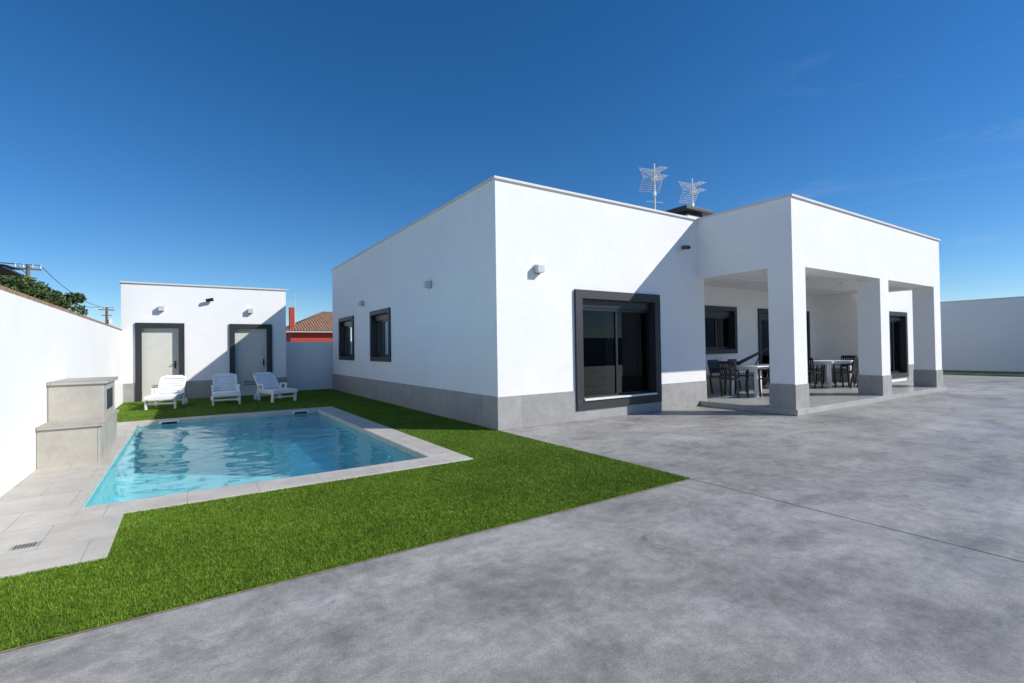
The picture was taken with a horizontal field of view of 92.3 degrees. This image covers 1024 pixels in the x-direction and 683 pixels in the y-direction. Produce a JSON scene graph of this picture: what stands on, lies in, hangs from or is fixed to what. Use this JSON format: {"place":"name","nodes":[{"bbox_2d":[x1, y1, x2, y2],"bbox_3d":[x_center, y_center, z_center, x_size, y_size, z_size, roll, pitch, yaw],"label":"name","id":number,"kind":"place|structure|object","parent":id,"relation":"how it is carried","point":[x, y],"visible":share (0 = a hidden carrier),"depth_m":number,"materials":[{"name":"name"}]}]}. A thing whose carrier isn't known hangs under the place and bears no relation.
{"place":"outdoors","nodes":[
{"label":"outdoors","id":0,"kind":"place"},
{"bbox_2d":[0,264,22,275],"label":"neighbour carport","id":1,"kind":"object","parent":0,"point":[6,270],"visible":1,"depth_m":15.84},
{"bbox_2d":[286,332,332,341],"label":"walls","id":2,"kind":"structure","parent":0,"point":[309,336],"depth_m":44.59,"materials":[{"name":"red paint"}]},
{"bbox_2d":[286,330,332,332],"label":"eave","id":3,"kind":"object","parent":2,"relation":"on","point":[287,331],"depth_m":43.83,"materials":[{"name":"white paint"}]},
{"bbox_2d":[286,311,332,330],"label":"tiled roof","id":4,"kind":"structure","parent":3,"relation":"on","point":[322,321],"depth_m":46.21,"materials":[{"name":"tile"}]},
{"bbox_2d":[289,307,294,328],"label":"chimney","id":5,"kind":"object","parent":4,"relation":"on","point":[291,319],"visible":0.79,"depth_m":43.52,"materials":[{"name":"red paint"}]},
{"bbox_2d":[294,294,300,319],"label":"roof antenna","id":6,"kind":"object","parent":4,"relation":"on","point":[294,305],"visible":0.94,"depth_m":44.58,"materials":[{"name":"metal"}]},
{"bbox_2d":[0,389,691,652],"bbox_3d":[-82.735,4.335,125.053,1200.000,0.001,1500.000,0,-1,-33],"label":"ground","id":7,"kind":"structure","parent":0,"point":[346,564],"depth_m":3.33,"materials":[{"name":"green plant"}]},
{"bbox_2d":[14,263,41,278],"bbox_3d":[-29.297,-1.236,29.772,1.200,6.950,0.375,0,-1,-43],"label":"utility pole","id":8,"kind":"object","parent":7,"relation":"on","point":[27,268],"visible":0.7,"depth_m":29.79,"materials":[{"name":"wood"}]},
{"bbox_2d":[42,267,113,307],"bbox_3d":[-34.072,-3.805,39.308,0.036,1.348,21.059,0,-1,-29],"label":"power line","id":9,"kind":"object","parent":8,"relation":"attached to","point":[69,291],"visible":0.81,"depth_m":34.52,"materials":[{"name":"black plastic"}]},
{"bbox_2d":[0,274,58,305],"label":"tree","id":10,"kind":"object","parent":7,"relation":"on","point":[24,284],"visible":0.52,"depth_m":18.97,"materials":[{"name":"green plant"}]},
{"bbox_2d":[0,285,122,496],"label":"boundary wall","id":11,"kind":"structure","parent":7,"relation":"on","point":[42,343],"depth_m":5.90,"materials":[{"name":"white paint"}]},
{"bbox_2d":[39,285,88,315],"bbox_3d":[-19.713,-0.315,21.214,2.234,4.605,2.045,0,-1,-33],"label":"tree","id":12,"kind":"object","parent":7,"relation":"on","point":[68,300],"visible":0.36,"depth_m":21.59,"materials":[{"name":"green plant"}]},
{"bbox_2d":[0,421,138,578],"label":"stone paving","id":13,"kind":"structure","parent":7,"relation":"on","point":[43,506],"depth_m":4.09,"materials":[{"name":"beige stone"}]},
{"bbox_2d":[9,541,40,550],"bbox_3d":[-3.517,1.477,3.551,0.150,0.006,0.110,0,-1,-33],"label":"drain cover","id":14,"kind":"object","parent":13,"relation":"on","point":[24,546],"visible":1,"depth_m":3.54,"materials":[{"name":"grey metal"}]},
{"bbox_2d":[36,377,118,468],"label":"stone fountain block","id":15,"kind":"structure","parent":13,"relation":"on","point":[79,427],"depth_m":6.44,"materials":[{"name":"beige stone"}]},
{"bbox_2d":[99,307,114,323],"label":"utility pole","id":16,"kind":"object","parent":7,"relation":"on","point":[107,320],"visible":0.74,"depth_m":48.12,"materials":[{"name":"wood"}]},
{"bbox_2d":[143,375,187,409],"bbox_3d":[-9.008,1.312,12.848,0.718,0.793,1.613,-1,-1,-23],"label":"sun lounger","id":17,"kind":"object","parent":7,"relation":"on","point":[170,394],"visible":0.99,"depth_m":13.15,"materials":[{"name":"white plastic"}]},
{"bbox_2d":[121,283,285,383],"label":"front wall","id":18,"kind":"structure","parent":7,"relation":"on","point":[206,329],"depth_m":15.18,"materials":[{"name":"white paint"}]},
{"bbox_2d":[123,383,134,402],"bbox_3d":[-11.022,1.481,14.131,0.320,0.550,0.025,0,-1,-33],"label":"skirting","id":19,"kind":"object","parent":18,"relation":"attached to","point":[128,392],"visible":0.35,"depth_m":14.13,"materials":[{"name":"grey paint"}]},
{"bbox_2d":[135,328,141,401],"bbox_3d":[-10.870,0.681,14.320,0.150,2.150,0.200,0,-1,-33],"label":"door jamb","id":20,"kind":"object","parent":18,"relation":"attached to","point":[138,364],"depth_m":14.24,"materials":[{"name":"grey metal"}]},
{"bbox_2d":[135,323,183,327],"bbox_3d":[-10.453,-0.472,14.622,1.190,0.150,0.200,0,-1,-33],"label":"door lintel","id":21,"kind":"structure","parent":18,"relation":"attached to","point":[159,325],"depth_m":14.53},
{"bbox_2d":[142,328,178,400],"bbox_3d":[-10.472,0.664,14.661,0.890,2.120,0.050,0,-1,-33],"label":"door leaf","id":22,"kind":"object","parent":18,"relation":"attached to","point":[160,351],"visible":0.79,"depth_m":14.61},
{"bbox_2d":[158,306,163,310],"bbox_3d":[-10.373,-0.969,14.542,0.150,0.140,0.118,0,-1,-33],"label":"wall lamp","id":23,"kind":"object","parent":18,"relation":"attached to","point":[160,308],"visible":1,"depth_m":14.49,"materials":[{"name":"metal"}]},
{"bbox_2d":[178,328,184,398],"bbox_3d":[-10.002,0.675,14.894,0.150,2.150,0.200,0,-1,-33],"label":"door jamb","id":24,"kind":"object","parent":18,"relation":"attached to","point":[181,351],"depth_m":14.82,"materials":[{"name":"grey metal"}]},
{"bbox_2d":[119,281,286,290],"bbox_3d":[-9.459,-1.714,15.381,4.420,0.045,0.300,0,-1,-33],"label":"roof coping","id":25,"kind":"object","parent":18,"relation":"on","point":[120,282],"visible":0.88,"depth_m":15.12,"materials":[{"name":"white concrete"}]},
{"bbox_2d":[185,380,229,398],"bbox_3d":[-9.404,1.471,15.202,1.180,0.550,0.025,0,-1,-33],"label":"skirting","id":26,"kind":"object","parent":18,"relation":"attached to","point":[199,389],"visible":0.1,"depth_m":15.07,"materials":[{"name":"grey stone"}]},
{"bbox_2d":[229,329,234,387],"bbox_3d":[-8.893,0.669,15.628,0.150,2.150,0.200,0,-1,-33],"label":"door frame","id":27,"kind":"structure","parent":18,"relation":"attached to","point":[232,348],"depth_m":15.55,"materials":[{"name":"grey metal"}]},
{"bbox_2d":[229,324,271,328],"bbox_3d":[-8.464,-0.484,15.938,1.220,0.150,0.200,0,-1,-33],"label":"door frame","id":28,"kind":"structure","parent":18,"relation":"attached to","point":[250,326],"depth_m":15.85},
{"bbox_2d":[235,329,266,394],"bbox_3d":[-8.483,0.652,15.977,0.920,2.120,0.050,0,-1,-33],"label":"door leaf","id":29,"kind":"object","parent":18,"relation":"attached to","point":[250,350],"visible":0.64,"depth_m":15.93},
{"bbox_2d":[266,329,271,388],"bbox_3d":[-8.001,0.663,16.218,0.150,2.150,0.200,0,-1,-33],"label":"door frame","id":30,"kind":"structure","parent":18,"relation":"attached to","point":[269,347],"depth_m":16.14,"materials":[{"name":"grey metal"}]},
{"bbox_2d":[272,377,286,387],"bbox_3d":[-7.707,1.460,16.325,0.450,0.550,0.025,0,-1,-33],"label":"skirting","id":31,"kind":"object","parent":18,"relation":"attached to","point":[282,379],"visible":0.29,"depth_m":16.36,"materials":[{"name":"grey stone"}]},
{"bbox_2d":[211,373,240,405],"bbox_3d":[-7.902,1.305,13.579,0.718,0.793,1.613,0,-1,-31],"label":"sun lounger","id":32,"kind":"object","parent":7,"relation":"on","point":[229,379],"visible":0.99,"depth_m":13.87,"materials":[{"name":"white plastic"}]},
{"bbox_2d":[71,406,472,520],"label":"swimming pool","id":33,"kind":"structure","parent":7,"relation":"in","point":[161,463],"depth_m":9.45,"materials":[{"name":"blue liquid"}]},
{"bbox_2d":[253,372,297,402],"bbox_3d":[-6.826,1.296,14.113,1.613,0.793,0.718,-2,-1,42],"label":"sun lounger","id":34,"kind":"object","parent":7,"relation":"on","point":[262,381],"visible":1,"depth_m":14.22,"materials":[{"name":"white plastic"}]},
{"bbox_2d":[286,342,332,390],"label":"boundary wall","id":35,"kind":"structure","parent":7,"relation":"on","point":[309,365],"depth_m":17.63,"materials":[{"name":"white paint"}]},
{"bbox_2d":[940,296,1023,371],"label":"boundary wall","id":36,"kind":"structure","parent":7,"relation":"on","point":[982,334],"depth_m":22.94,"materials":[{"name":"white paint"}]},
{"bbox_2d":[0,375,1023,682],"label":"concrete driveway","id":37,"kind":"structure","parent":0,"point":[692,581],"depth_m":2.88,"materials":[{"name":"grey concrete"}]},
{"bbox_2d":[331,175,945,430],"bbox_3d":[5.343,-1.194,17.568,19.755,5.500,13.515,0,-1,-33],"label":"white villa","id":38,"kind":"object","parent":37,"relation":"on","point":[494,302],"visible":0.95,"depth_m":10.48,"materials":[{"name":"paint"}]},
{"bbox_2d":[345,328,348,353],"label":"window pane","id":39,"kind":"structure","parent":38,"relation":"in","point":[346,329],"depth_m":16.70,"materials":[{"name":"glass"}]},
{"bbox_2d":[350,327,351,353],"label":"window pane","id":40,"kind":"structure","parent":38,"relation":"in","point":[350,327],"depth_m":16.16,"materials":[{"name":"clear glass"}]},
{"bbox_2d":[378,323,382,353],"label":"side window glass","id":41,"kind":"structure","parent":38,"relation":"in","point":[380,325],"depth_m":13.85,"materials":[{"name":"glass"}]},
{"bbox_2d":[384,322,387,353],"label":"side window glass","id":42,"kind":"structure","parent":38,"relation":"in","point":[385,323],"depth_m":13.29,"materials":[{"name":"clear glass"}]},
{"bbox_2d":[583,310,615,395],"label":"front sliding window glass","id":43,"kind":"structure","parent":38,"relation":"in","point":[598,326],"depth_m":9.80,"materials":[{"name":"glass"}]},
{"bbox_2d":[617,312,647,392],"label":"front sliding window glass","id":44,"kind":"structure","parent":38,"relation":"in","point":[631,327],"depth_m":10.39,"materials":[{"name":"glass"}]},
{"bbox_2d":[639,163,667,209],"bbox_3d":[4.379,-3.952,14.860,0.720,2.930,0.788,-1,-1,-18],"label":"television antenna","id":45,"kind":"object","parent":38,"relation":"on","point":[654,177],"visible":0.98,"depth_m":14.96,"materials":[{"name":"metal"}]},
{"bbox_2d":[678,178,705,205],"bbox_3d":[6.268,-4.054,16.829,0.720,3.130,0.788,0,-1,-25],"label":"television antenna","id":46,"kind":"object","parent":38,"relation":"on","point":[692,192],"visible":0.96,"depth_m":16.93,"materials":[{"name":"metal"}]},
{"bbox_2d":[705,318,714,346],"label":"porch window glass","id":47,"kind":"structure","parent":38,"relation":"in","point":[709,322],"depth_m":13.90,"materials":[{"name":"glass"}]},
{"bbox_2d":[716,318,727,346],"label":"porch window glass","id":48,"kind":"structure","parent":38,"relation":"in","point":[722,324],"depth_m":14.31,"materials":[{"name":"glass"}]},
{"bbox_2d":[707,360,736,394],"bbox_3d":[5.553,0.929,12.998,0.530,0.886,0.558,0,-1,-33],"label":"garden chair","id":49,"kind":"object","parent":38,"relation":"on","point":[713,366],"visible":0.71,"depth_m":13.04,"materials":[{"name":"black plastic"}]},
{"bbox_2d":[718,361,748,397],"bbox_3d":[5.441,0.918,12.094,0.558,0.886,0.530,0,-1,-33],"label":"garden chair","id":50,"kind":"object","parent":38,"relation":"on","point":[728,371],"visible":1,"depth_m":12.01,"materials":[{"name":"black plastic"}]},
{"bbox_2d":[727,359,753,391],"bbox_3d":[6.301,0.924,13.493,0.530,0.886,0.558,0,-1,-38],"label":"garden chair","id":51,"kind":"object","parent":38,"relation":"on","point":[739,374],"visible":0.29,"depth_m":13.58,"materials":[{"name":"black plastic"}]},
{"bbox_2d":[729,364,769,396],"bbox_3d":[6.354,0.981,12.696,1.500,0.750,0.850,0,-1,-33],"label":"dining table","id":52,"kind":"object","parent":38,"relation":"on","point":[755,368],"visible":0.53,"depth_m":12.23,"materials":[{"name":"white plastic"}]},
{"bbox_2d":[727,347,768,368],"bbox_3d":[6.012,0.427,12.528,1.489,0.536,0.095,-1,-1,-23],"label":"folded parasol","id":53,"kind":"object","parent":52,"relation":"on","point":[747,358],"visible":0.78,"depth_m":12.54,"materials":[{"name":"black fabric"}]},
{"bbox_2d":[758,368,769,396],"bbox_3d":[6.373,0.902,11.941,0.530,0.886,0.558,0,-1,-33],"label":"garden chair","id":54,"kind":"object","parent":38,"relation":"on","point":[759,382],"visible":0.14,"depth_m":12.00,"materials":[{"name":"black plastic"}]},
{"bbox_2d":[807,357,822,388],"bbox_3d":[8.624,0.899,14.261,0.558,0.886,0.530,0,-1,-33],"label":"garden chair","id":55,"kind":"object","parent":38,"relation":"on","point":[810,365],"visible":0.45,"depth_m":14.03,"materials":[{"name":"black plastic"}]},
{"bbox_2d":[810,365,824,383],"bbox_3d":[9.612,0.905,15.744,0.530,0.886,0.558,0,-1,-33],"label":"garden chair","id":56,"kind":"object","parent":38,"relation":"on","point":[816,369],"visible":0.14,"depth_m":15.63,"materials":[{"name":"black plastic"}]},
{"bbox_2d":[807,360,852,387],"bbox_3d":[9.578,0.962,14.890,1.500,0.750,0.850,0,-1,-33],"label":"dining table","id":57,"kind":"object","parent":38,"relation":"on","point":[828,371],"visible":0.62,"depth_m":14.51,"materials":[{"name":"white plastic"}]},
{"bbox_2d":[833,355,856,383],"bbox_3d":[10.530,0.888,15.521,0.558,0.886,0.530,0,-1,-33],"label":"garden chair","id":58,"kind":"object","parent":38,"relation":"on","point":[848,357],"visible":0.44,"depth_m":15.62,"materials":[{"name":"black plastic"}]},
{"bbox_2d":[833,357,858,387],"bbox_3d":[9.626,0.882,14.093,0.530,0.886,0.558,0,-1,-33],"label":"garden chair","id":59,"kind":"object","parent":38,"relation":"on","point":[855,365],"visible":0.81,"depth_m":13.98,"materials":[{"name":"black plastic"}]},
{"bbox_2d":[846,363,857,385],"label":"garden chair","id":60,"kind":"object","parent":38,"relation":"on","point":[848,375],"visible":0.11,"depth_m":14.58,"materials":[{"name":"black plastic"}]},
{"bbox_2d":[692,479,1022,561],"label":"expansion joint","id":61,"kind":"object","parent":37,"relation":"on","point":[873,524],"visible":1,"depth_m":3.73,"materials":[{"name":"grey concrete"}]},
{"bbox_2d":[0,0,1023,328],"label":"sky","id":62,"kind":"structure","parent":0,"point":[272,144],"materials":[{"name":"blue"}]},
{"bbox_2d":[943,370,1023,376],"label":"side lawn","id":63,"kind":"structure","parent":0,"point":[985,373],"depth_m":21.01,"materials":[{"name":"green plant"}]}
]}

